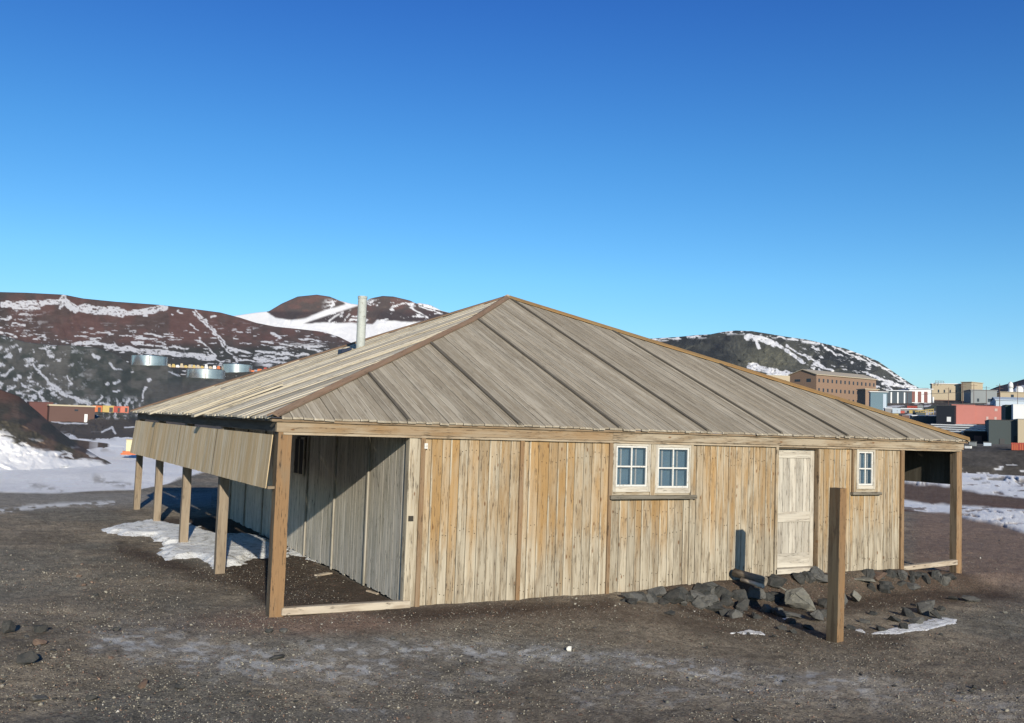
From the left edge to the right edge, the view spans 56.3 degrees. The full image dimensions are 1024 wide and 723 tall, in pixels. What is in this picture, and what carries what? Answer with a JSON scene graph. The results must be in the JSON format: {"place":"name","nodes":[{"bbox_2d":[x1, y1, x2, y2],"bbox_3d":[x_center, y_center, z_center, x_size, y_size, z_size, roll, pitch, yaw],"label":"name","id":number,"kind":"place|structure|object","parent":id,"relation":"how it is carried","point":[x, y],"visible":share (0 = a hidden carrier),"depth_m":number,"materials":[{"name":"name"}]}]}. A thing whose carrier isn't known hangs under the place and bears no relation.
{"place":"outdoors","nodes":[
{"label":"outdoors","id":0,"kind":"place"},
{"bbox_2d":[0,335,303,438],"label":"grey spur","id":1,"kind":"structure","parent":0,"point":[67,374],"depth_m":263.67,"materials":[{"name":"stone"}]},
{"bbox_2d":[27,401,53,419],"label":"long shed","id":2,"kind":"structure","parent":1,"relation":"on","point":[40,408],"depth_m":147.15,"materials":[{"name":"red"}]},
{"bbox_2d":[47,404,95,421],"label":"long shed","id":3,"kind":"structure","parent":1,"relation":"on","point":[69,413],"depth_m":145.35,"materials":[{"name":"brown"}]},
{"bbox_2d":[102,405,113,411],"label":"cargo container","id":4,"kind":"object","parent":1,"relation":"on","point":[107,408],"visible":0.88,"depth_m":163.85,"materials":[{"name":"metal"}]},
{"bbox_2d":[120,406,128,412],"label":"cargo container","id":5,"kind":"object","parent":1,"relation":"on","point":[124,409],"visible":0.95,"depth_m":164.81,"materials":[{"name":"metal"}]},
{"bbox_2d":[131,355,167,365],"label":"fuel tank","id":6,"kind":"object","parent":1,"relation":"on","point":[148,360],"visible":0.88,"depth_m":361.89,"materials":[{"name":"metal"}]},
{"bbox_2d":[186,369,225,378],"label":"fuel tank","id":7,"kind":"object","parent":1,"relation":"on","point":[206,373],"visible":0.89,"depth_m":370.48,"materials":[{"name":"metal"}]},
{"bbox_2d":[0,292,349,379],"bbox_3d":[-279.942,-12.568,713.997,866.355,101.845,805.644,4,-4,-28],"label":"red hill","id":8,"kind":"structure","parent":0,"point":[125,331],"depth_m":711.77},
{"bbox_2d":[221,364,251,371],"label":"fuel tank","id":9,"kind":"object","parent":8,"relation":"on","point":[236,368],"visible":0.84,"depth_m":423.88,"materials":[{"name":"metal"}]},
{"bbox_2d":[236,295,447,342],"bbox_3d":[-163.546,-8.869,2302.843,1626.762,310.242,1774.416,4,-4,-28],"label":"hills","id":10,"kind":"structure","parent":0,"point":[333,316],"depth_m":2229.63,"materials":[{"name":"snow"}]},
{"bbox_2d":[416,303,448,312],"bbox_3d":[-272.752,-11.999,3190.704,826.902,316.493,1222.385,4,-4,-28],"label":"ridge","id":11,"kind":"structure","parent":0,"point":[427,306],"depth_m":2995.85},
{"bbox_2d":[0,426,1023,722],"bbox_3d":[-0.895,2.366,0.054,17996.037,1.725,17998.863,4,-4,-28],"label":"ground","id":12,"kind":"structure","parent":0,"point":[64,502],"depth_m":13.27,"materials":[{"name":"soil"}]},
{"bbox_2d":[2,620,15,632],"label":"rock","id":13,"kind":"object","parent":12,"relation":"on","point":[8,625],"visible":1,"depth_m":11.88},
{"bbox_2d":[16,651,38,664],"bbox_3d":[-5.432,3.317,10.715,0.214,0.147,0.201,-1,-5,42],"label":"rock","id":14,"kind":"object","parent":12,"relation":"on","point":[28,657],"visible":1,"depth_m":10.69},
{"bbox_2d":[32,695,47,700],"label":"rock","id":15,"kind":"object","parent":12,"relation":"on","point":[38,697],"visible":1,"depth_m":9.69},
{"bbox_2d":[33,625,47,632],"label":"rock","id":16,"kind":"object","parent":12,"relation":"on","point":[40,628],"visible":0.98,"depth_m":12.03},
{"bbox_2d":[33,639,47,645],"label":"rock","id":17,"kind":"object","parent":12,"relation":"on","point":[36,642],"visible":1,"depth_m":11.41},
{"bbox_2d":[0,390,123,469],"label":"cinder mound","id":18,"kind":"object","parent":12,"relation":"on","point":[31,438],"visible":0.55,"depth_m":49.22,"materials":[{"name":"snow"}]},
{"bbox_2d":[86,694,97,700],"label":"rock","id":19,"kind":"object","parent":12,"relation":"on","point":[89,697],"visible":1,"depth_m":9.80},
{"bbox_2d":[121,439,135,454],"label":"equipment box","id":20,"kind":"object","parent":12,"relation":"on","point":[128,446],"visible":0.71,"depth_m":61.07,"materials":[{"name":"beige paint"}]},
{"bbox_2d":[138,679,147,688],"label":"rock","id":21,"kind":"object","parent":12,"relation":"on","point":[143,683],"visible":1,"depth_m":10.31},
{"bbox_2d":[101,519,288,568],"bbox_3d":[-7.097,3.968,21.405,3.085,0.216,8.113,5,-5,-36],"label":"snow patch","id":22,"kind":"object","parent":12,"relation":"on","point":[241,548],"visible":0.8,"depth_m":20.53,"materials":[{"name":"snow"}]},
{"bbox_2d":[269,654,284,659],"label":"rock","id":23,"kind":"object","parent":12,"relation":"on","point":[279,656],"visible":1,"depth_m":11.59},
{"bbox_2d":[286,547,317,562],"bbox_3d":[-4.376,3.979,19.745,0.600,0.081,2.800,4,-4,-28],"label":"snow patch","id":24,"kind":"object","parent":12,"relation":"on","point":[293,552],"visible":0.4,"depth_m":19.59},
{"bbox_2d":[130,294,969,617],"bbox_3d":[-0.575,1.445,24.349,15.477,6.394,16.357,4,-4,-28],"label":"hut","id":25,"kind":"object","parent":12,"relation":"on","point":[418,464],"visible":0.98,"depth_m":17.39,"materials":[{"name":"wood"}]},
{"bbox_2d":[293,436,305,475],"bbox_3d":[-4.445,1.977,19.984,0.024,0.800,0.730,4,-4,-28],"label":"window","id":26,"kind":"structure","parent":25,"relation":"in","point":[299,446],"depth_m":19.95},
{"bbox_2d":[613,443,650,491],"bbox_3d":[2.063,1.842,16.727,0.786,0.861,0.140,4,-4,-28],"label":"window","id":27,"kind":"structure","parent":25,"relation":"in","point":[631,461],"depth_m":16.77,"materials":[{"name":"white paint"}]},
{"bbox_2d":[655,444,690,492],"bbox_3d":[2.861,1.917,17.151,0.820,0.868,0.140,4,-4,-28],"label":"window","id":28,"kind":"structure","parent":25,"relation":"in","point":[672,472],"depth_m":17.18,"materials":[{"name":"white paint"}]},
{"bbox_2d":[777,449,813,567],"bbox_3d":[5.450,2.845,18.584,1.077,2.269,0.044,4,-4,-28],"label":"door","id":29,"kind":"structure","parent":25,"relation":"in","point":[796,466],"depth_m":18.61,"materials":[{"name":"wood"}]},
{"bbox_2d":[856,449,874,488],"bbox_3d":[7.142,2.181,19.433,0.522,0.810,0.140,4,-4,-28],"label":"window","id":30,"kind":"structure","parent":25,"relation":"in","point":[863,468],"depth_m":19.46,"materials":[{"name":"white paint"}]},
{"bbox_2d":[626,598,637,603],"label":"rock","id":31,"kind":"object","parent":12,"relation":"on","point":[632,600],"visible":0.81,"depth_m":15.60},
{"bbox_2d":[621,592,643,600],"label":"rock","id":32,"kind":"object","parent":12,"relation":"on","point":[639,596],"visible":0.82,"depth_m":15.92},
{"bbox_2d":[646,593,655,602],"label":"rock","id":33,"kind":"object","parent":12,"relation":"on","point":[649,598],"visible":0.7,"depth_m":16.18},
{"bbox_2d":[647,586,666,595],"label":"rock","id":34,"kind":"object","parent":12,"relation":"on","point":[659,591],"visible":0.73,"depth_m":16.53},
{"bbox_2d":[662,588,686,603],"bbox_3d":[2.806,4.052,16.456,0.385,0.306,0.332,-1,-4,34],"label":"rock","id":35,"kind":"object","parent":12,"relation":"on","point":[675,596],"visible":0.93,"depth_m":16.35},
{"bbox_2d":[676,586,688,594],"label":"rock","id":36,"kind":"object","parent":12,"relation":"on","point":[684,590],"visible":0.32,"depth_m":16.76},
{"bbox_2d":[688,590,705,597],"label":"rock","id":37,"kind":"object","parent":12,"relation":"on","point":[693,593],"visible":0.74,"depth_m":16.77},
{"bbox_2d":[693,582,710,591],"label":"rock","id":38,"kind":"object","parent":12,"relation":"on","point":[699,587],"visible":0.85,"depth_m":16.92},
{"bbox_2d":[703,581,717,587],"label":"rock","id":39,"kind":"object","parent":12,"relation":"on","point":[711,584],"visible":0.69,"depth_m":17.12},
{"bbox_2d":[702,594,719,603],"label":"rock","id":40,"kind":"object","parent":12,"relation":"on","point":[714,598],"visible":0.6,"depth_m":16.80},
{"bbox_2d":[705,605,725,612],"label":"rock","id":41,"kind":"object","parent":12,"relation":"on","point":[715,608],"visible":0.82,"depth_m":16.67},
{"bbox_2d":[714,585,733,597],"bbox_3d":[3.756,4.145,17.117,0.443,0.291,0.236,0,1,12],"label":"rock","id":42,"kind":"object","parent":12,"relation":"on","point":[720,590],"visible":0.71,"depth_m":17.04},
{"bbox_2d":[720,594,734,605],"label":"rock","id":43,"kind":"object","parent":12,"relation":"on","point":[726,599],"visible":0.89,"depth_m":16.92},
{"bbox_2d":[719,608,743,616],"bbox_3d":[3.787,4.344,16.502,0.428,0.175,0.263,-4,-6,14],"label":"rock","id":44,"kind":"object","parent":12,"relation":"on","point":[723,612],"visible":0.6,"depth_m":16.46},
{"bbox_2d":[727,609,742,618],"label":"rock","id":45,"kind":"object","parent":12,"relation":"on","point":[734,613],"visible":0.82,"depth_m":16.29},
{"bbox_2d":[733,589,749,598],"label":"rock","id":46,"kind":"object","parent":12,"relation":"on","point":[743,593],"visible":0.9,"depth_m":17.18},
{"bbox_2d":[735,598,749,610],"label":"rock","id":47,"kind":"object","parent":12,"relation":"on","point":[742,604],"visible":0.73,"depth_m":16.84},
{"bbox_2d":[737,629,764,634],"bbox_3d":[3.760,4.265,14.992,0.800,0.097,0.600,4,-4,-28],"label":"snow patch","id":48,"kind":"object","parent":12,"relation":"on","point":[752,632],"visible":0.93,"depth_m":14.95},
{"bbox_2d":[740,578,764,588],"bbox_3d":[4.302,3.967,17.130,0.080,0.128,0.474,5,-5,-43],"label":"log","id":49,"kind":"object","parent":12,"relation":"on","point":[754,583],"visible":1,"depth_m":17.09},
{"bbox_2d":[732,568,767,585],"bbox_3d":[4.309,3.907,17.336,0.652,0.235,0.170,-2,-5,44],"label":"log","id":50,"kind":"object","parent":49,"relation":"on","point":[737,573],"visible":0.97,"depth_m":17.26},
{"bbox_2d":[747,587,765,599],"bbox_3d":[4.410,4.192,17.287,0.353,0.223,0.199,7,-6,6],"label":"rock","id":51,"kind":"object","parent":12,"relation":"on","point":[756,593],"visible":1,"depth_m":17.21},
{"bbox_2d":[750,612,762,618],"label":"rock","id":52,"kind":"object","parent":12,"relation":"on","point":[754,615],"visible":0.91,"depth_m":16.25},
{"bbox_2d":[760,604,771,612],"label":"rock","id":53,"kind":"object","parent":12,"relation":"on","point":[767,608],"visible":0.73,"depth_m":16.72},
{"bbox_2d":[764,592,774,600],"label":"rock","id":54,"kind":"object","parent":12,"relation":"on","point":[769,596],"visible":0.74,"depth_m":17.37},
{"bbox_2d":[768,591,784,598],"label":"rock","id":55,"kind":"object","parent":12,"relation":"on","point":[779,595],"visible":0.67,"depth_m":17.44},
{"bbox_2d":[767,574,786,587],"bbox_3d":[4.910,4.113,17.817,0.432,0.325,0.346,-1,0,16],"label":"rock","id":56,"kind":"object","parent":12,"relation":"on","point":[776,581],"visible":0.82,"depth_m":17.68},
{"bbox_2d":[777,610,793,617],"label":"rock","id":57,"kind":"object","parent":12,"relation":"on","point":[781,613],"visible":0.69,"depth_m":16.38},
{"bbox_2d":[784,618,795,623],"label":"rock","id":58,"kind":"object","parent":12,"relation":"on","point":[790,620],"visible":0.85,"depth_m":15.89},
{"bbox_2d":[786,612,804,617],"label":"rock","id":59,"kind":"object","parent":12,"relation":"on","point":[796,615],"visible":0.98,"depth_m":16.34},
{"bbox_2d":[779,586,815,610],"bbox_3d":[5.079,4.226,17.040,0.678,0.453,0.325,7,1,21],"label":"rock","id":60,"kind":"object","parent":12,"relation":"on","point":[797,598],"visible":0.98,"depth_m":16.93,"materials":[{"name":"stone"}]},
{"bbox_2d":[792,573,805,583],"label":"rock","id":61,"kind":"object","parent":12,"relation":"on","point":[800,578],"visible":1,"depth_m":18.07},
{"bbox_2d":[802,571,813,583],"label":"rock","id":62,"kind":"object","parent":12,"relation":"on","point":[809,574],"visible":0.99,"depth_m":18.20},
{"bbox_2d":[811,569,820,579],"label":"rock","id":63,"kind":"object","parent":12,"relation":"on","point":[816,572],"visible":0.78,"depth_m":18.30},
{"bbox_2d":[809,566,823,576],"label":"rock","id":64,"kind":"object","parent":12,"relation":"on","point":[820,570],"visible":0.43,"depth_m":18.44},
{"bbox_2d":[810,610,823,619],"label":"rock","id":65,"kind":"object","parent":12,"relation":"on","point":[817,615],"visible":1,"depth_m":16.00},
{"bbox_2d":[814,574,827,581],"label":"rock","id":66,"kind":"object","parent":12,"relation":"on","point":[818,578],"visible":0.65,"depth_m":18.27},
{"bbox_2d":[817,598,826,607],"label":"rock","id":67,"kind":"object","parent":12,"relation":"on","point":[822,602],"visible":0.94,"depth_m":17.25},
{"bbox_2d":[826,487,846,642],"bbox_3d":[5.018,3.191,14.794,0.218,2.460,0.190,5,-5,-40],"label":"timber post","id":68,"kind":"object","parent":12,"relation":"on","point":[836,567],"visible":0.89,"depth_m":14.73,"materials":[{"name":"wood"}]},
{"bbox_2d":[850,590,861,601],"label":"rock","id":69,"kind":"object","parent":12,"relation":"on","point":[855,595],"visible":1,"depth_m":17.90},
{"bbox_2d":[854,577,875,581],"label":"rock","id":70,"kind":"object","parent":12,"relation":"on","point":[866,579],"visible":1,"depth_m":18.75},
{"bbox_2d":[862,569,875,578],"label":"rock","id":71,"kind":"object","parent":12,"relation":"on","point":[868,573],"visible":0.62,"depth_m":19.01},
{"bbox_2d":[873,571,886,580],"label":"rock","id":72,"kind":"object","parent":12,"relation":"on","point":[878,576],"visible":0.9,"depth_m":18.94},
{"bbox_2d":[877,583,890,593],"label":"rock","id":73,"kind":"object","parent":12,"relation":"on","point":[883,588],"visible":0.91,"depth_m":18.70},
{"bbox_2d":[885,569,896,577],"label":"rock","id":74,"kind":"object","parent":12,"relation":"on","point":[891,573],"visible":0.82,"depth_m":19.25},
{"bbox_2d":[898,623,908,628],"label":"rock","id":75,"kind":"object","parent":12,"relation":"on","point":[903,625],"visible":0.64,"depth_m":15.62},
{"bbox_2d":[855,617,956,633],"bbox_3d":[6.683,4.409,15.918,2.746,0.076,0.782,5,-5,-34],"label":"snow patch","id":76,"kind":"object","parent":12,"relation":"on","point":[932,623],"visible":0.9,"depth_m":15.80,"materials":[{"name":"snow"}]},
{"bbox_2d":[901,607,915,617],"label":"rock","id":77,"kind":"object","parent":12,"relation":"on","point":[906,612],"visible":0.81,"depth_m":16.73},
{"bbox_2d":[907,582,920,590],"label":"rock","id":78,"kind":"object","parent":12,"relation":"on","point":[913,586],"visible":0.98,"depth_m":19.12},
{"bbox_2d":[908,571,920,579],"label":"rock","id":79,"kind":"object","parent":12,"relation":"on","point":[916,575],"visible":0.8,"depth_m":19.52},
{"bbox_2d":[908,616,924,623],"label":"rock","id":80,"kind":"object","parent":12,"relation":"on","point":[919,620],"visible":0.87,"depth_m":16.06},
{"bbox_2d":[917,603,933,615],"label":"rock","id":81,"kind":"object","parent":12,"relation":"on","point":[924,608],"visible":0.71,"depth_m":17.00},
{"bbox_2d":[923,575,930,583],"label":"rock","id":82,"kind":"object","parent":12,"relation":"on","point":[926,579],"visible":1,"depth_m":19.52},
{"bbox_2d":[930,570,939,578],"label":"rock","id":83,"kind":"object","parent":12,"relation":"on","point":[933,574],"visible":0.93,"depth_m":19.83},
{"bbox_2d":[930,609,941,618],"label":"rock","id":84,"kind":"object","parent":12,"relation":"on","point":[935,612],"visible":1,"depth_m":16.70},
{"bbox_2d":[938,575,950,585],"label":"rock","id":85,"kind":"object","parent":12,"relation":"on","point":[944,580],"visible":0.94,"depth_m":19.70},
{"bbox_2d":[943,573,956,579],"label":"rock","id":86,"kind":"object","parent":12,"relation":"on","point":[952,576],"visible":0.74,"depth_m":20.04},
{"bbox_2d":[961,595,980,601],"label":"rock","id":87,"kind":"object","parent":12,"relation":"on","point":[968,598],"visible":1,"depth_m":18.18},
{"bbox_2d":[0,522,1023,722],"bbox_3d":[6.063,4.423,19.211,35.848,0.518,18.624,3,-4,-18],"label":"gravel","id":88,"kind":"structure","parent":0,"point":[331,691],"depth_m":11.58,"materials":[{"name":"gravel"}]},
{"bbox_2d":[691,595,707,609],"bbox_3d":[3.251,4.201,16.652,0.266,0.247,0.212,3,-4,-19],"label":"rock","id":89,"kind":"object","parent":88,"relation":"on","point":[699,602],"visible":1,"depth_m":16.60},
{"bbox_2d":[0,0,1023,389],"label":"sky","id":90,"kind":"structure","parent":0,"point":[847,174],"materials":[{"name":"blue"}]},
{"bbox_2d":[651,330,917,390],"bbox_3d":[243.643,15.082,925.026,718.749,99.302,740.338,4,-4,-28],"label":"dark hill","id":91,"kind":"structure","parent":0,"point":[766,353],"depth_m":863.48,"materials":[{"name":"stone"}]},
{"bbox_2d":[637,401,1023,475],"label":"station ground","id":92,"kind":"structure","parent":0,"point":[996,459],"depth_m":90.81,"materials":[{"name":"soil"}]},
{"bbox_2d":[766,374,789,381],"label":"hall","id":93,"kind":"structure","parent":92,"relation":"on","point":[785,377],"depth_m":502.97,"materials":[{"name":"beige"}]},
{"bbox_2d":[789,369,877,401],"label":"dormitory","id":94,"kind":"structure","parent":92,"relation":"on","point":[843,385],"depth_m":370.41,"materials":[{"name":"brown"}]},
{"bbox_2d":[856,389,879,405],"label":"annex","id":95,"kind":"object","parent":92,"relation":"on","point":[863,396],"visible":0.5,"depth_m":310.55,"materials":[{"name":"brown"}]},
{"bbox_2d":[868,391,887,410],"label":"shed","id":96,"kind":"structure","parent":92,"relation":"on","point":[877,399],"depth_m":280.35,"materials":[{"name":"blue"}]},
{"bbox_2d":[883,390,911,402],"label":"laboratory","id":97,"kind":"structure","parent":92,"relation":"on","point":[896,396],"depth_m":366.94,"materials":[{"name":"grey"}]},
{"bbox_2d":[883,408,921,412],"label":"shed","id":98,"kind":"structure","parent":92,"relation":"on","point":[889,410],"depth_m":268.37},
{"bbox_2d":[899,388,932,402],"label":"laboratory","id":99,"kind":"structure","parent":92,"relation":"on","point":[918,396],"depth_m":368.90,"materials":[{"name":"white"}]},
{"bbox_2d":[909,415,935,422],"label":"shed","id":100,"kind":"structure","parent":92,"relation":"on","point":[926,418],"depth_m":188.13,"materials":[{"name":"blue"}]},
{"bbox_2d":[930,383,960,400],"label":"office block","id":101,"kind":"structure","parent":92,"relation":"on","point":[943,389],"depth_m":394.00,"materials":[{"name":"beige"}]},
{"bbox_2d":[936,405,955,423],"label":"shed","id":102,"kind":"structure","parent":92,"relation":"on","point":[945,414],"depth_m":180.78,"materials":[{"name":"grey"}]},
{"bbox_2d":[931,424,984,426],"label":"pipe","id":103,"kind":"object","parent":92,"relation":"on","point":[959,425],"visible":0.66,"depth_m":114.36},
{"bbox_2d":[935,426,985,428],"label":"pipe","id":104,"kind":"object","parent":92,"relation":"on","point":[960,427],"visible":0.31,"depth_m":113.31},
{"bbox_2d":[951,404,974,423],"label":"red workshop","id":105,"kind":"structure","parent":92,"relation":"on","point":[965,414],"depth_m":180.87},
{"bbox_2d":[941,428,985,430],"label":"pipe","id":106,"kind":"object","parent":92,"relation":"on","point":[964,429],"visible":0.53,"depth_m":112.25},
{"bbox_2d":[961,382,982,400],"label":"office block","id":107,"kind":"structure","parent":92,"relation":"on","point":[969,385],"depth_m":388.52,"materials":[{"name":"beige"}]},
{"bbox_2d":[963,431,986,442],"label":"shed","id":108,"kind":"structure","parent":92,"relation":"on","point":[979,436],"depth_m":108.57,"materials":[{"name":"blue"}]},
{"bbox_2d":[974,436,981,442],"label":"door","id":109,"kind":"structure","parent":108,"relation":"in","point":[976,438],"depth_m":108.48,"materials":[{"name":"brown"}]},
{"bbox_2d":[964,389,997,402],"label":"workshop","id":110,"kind":"structure","parent":92,"relation":"on","point":[975,396],"depth_m":360.11,"materials":[{"name":"grey"}]},
{"bbox_2d":[975,405,1000,423],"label":"red workshop","id":111,"kind":"structure","parent":92,"relation":"on","point":[983,414],"depth_m":180.29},
{"bbox_2d":[985,419,1016,443],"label":"garage","id":112,"kind":"structure","parent":92,"relation":"on","point":[1001,431],"depth_m":104.88,"materials":[{"name":"grey"}]},
{"bbox_2d":[1001,405,1010,419],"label":"shed","id":113,"kind":"structure","parent":92,"relation":"on","point":[1005,412],"depth_m":134.95,"materials":[{"name":"green"}]},
{"bbox_2d":[990,397,1023,405],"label":"bunkhouse","id":114,"kind":"structure","parent":92,"relation":"on","point":[1004,401],"depth_m":293.96,"materials":[{"name":"blue"}]},
{"bbox_2d":[997,392,1023,397],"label":"warehouse","id":115,"kind":"structure","parent":92,"relation":"on","point":[1010,394],"depth_m":372.88,"materials":[{"name":"beige"}]},
{"bbox_2d":[1011,443,1018,449],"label":"crate","id":116,"kind":"object","parent":92,"relation":"on","point":[1014,446],"visible":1,"depth_m":93.07,"materials":[{"name":"orange paint"}]},
{"bbox_2d":[1011,404,1023,419],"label":"white block","id":117,"kind":"structure","parent":92,"relation":"on","point":[1017,411],"depth_m":132.58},
{"bbox_2d":[1012,419,1023,442],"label":"garage","id":118,"kind":"structure","parent":92,"relation":"on","point":[1020,430],"depth_m":103.48,"materials":[{"name":"beige"}]},
{"bbox_2d":[920,379,1023,392],"bbox_3d":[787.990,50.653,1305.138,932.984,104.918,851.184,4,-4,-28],"label":"distant hill","id":119,"kind":"structure","parent":0,"point":[1019,383],"depth_m":1299.78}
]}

